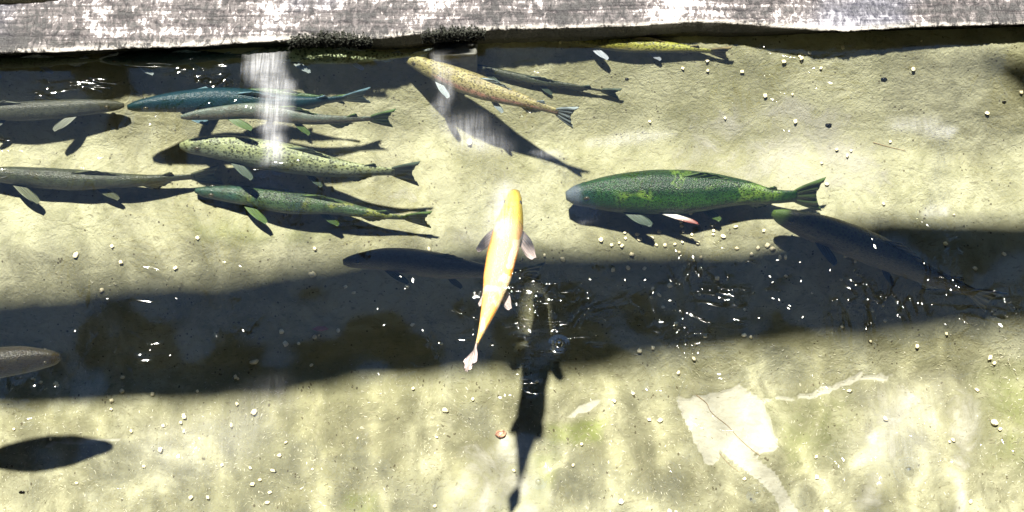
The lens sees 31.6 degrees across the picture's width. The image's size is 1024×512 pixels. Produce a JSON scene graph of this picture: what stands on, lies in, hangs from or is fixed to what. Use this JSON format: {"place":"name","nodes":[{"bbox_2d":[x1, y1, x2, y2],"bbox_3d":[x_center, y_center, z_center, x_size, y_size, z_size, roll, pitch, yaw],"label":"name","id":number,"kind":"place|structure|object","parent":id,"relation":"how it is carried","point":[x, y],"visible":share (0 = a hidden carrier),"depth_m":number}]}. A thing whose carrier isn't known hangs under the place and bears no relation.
{"place":"outdoors","nodes":[
{"label":"outdoors","id":0,"kind":"place"},
{"bbox_2d":[0,25,1023,511],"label":"water","id":1,"kind":"structure","parent":0,"point":[302,217],"depth_m":11.93},
{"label":"pond bottom","id":2,"kind":"structure","parent":0,"visible":0},
{"bbox_2d":[0,0,56,4],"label":"timber beam","id":3,"kind":"structure","parent":2,"relation":"on","point":[7,2],"depth_m":13.09},
{"bbox_2d":[0,0,1023,53],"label":"timber beam","id":4,"kind":"structure","parent":2,"relation":"on","point":[57,26],"depth_m":12.83},
{"bbox_2d":[287,30,374,49],"bbox_3d":[-1.275,-1.532,12.759,0.621,0.132,0.122,0,60,0],"label":"moss clump","id":5,"kind":"object","parent":4,"relation":"on","point":[341,40],"visible":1,"depth_m":12.74},
{"bbox_2d":[420,24,485,43],"bbox_3d":[-0.418,-1.577,12.786,0.466,0.130,0.101,-3,60,-2],"label":"moss clump","id":6,"kind":"object","parent":4,"relation":"on","point":[474,36],"visible":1,"depth_m":12.76}
]}

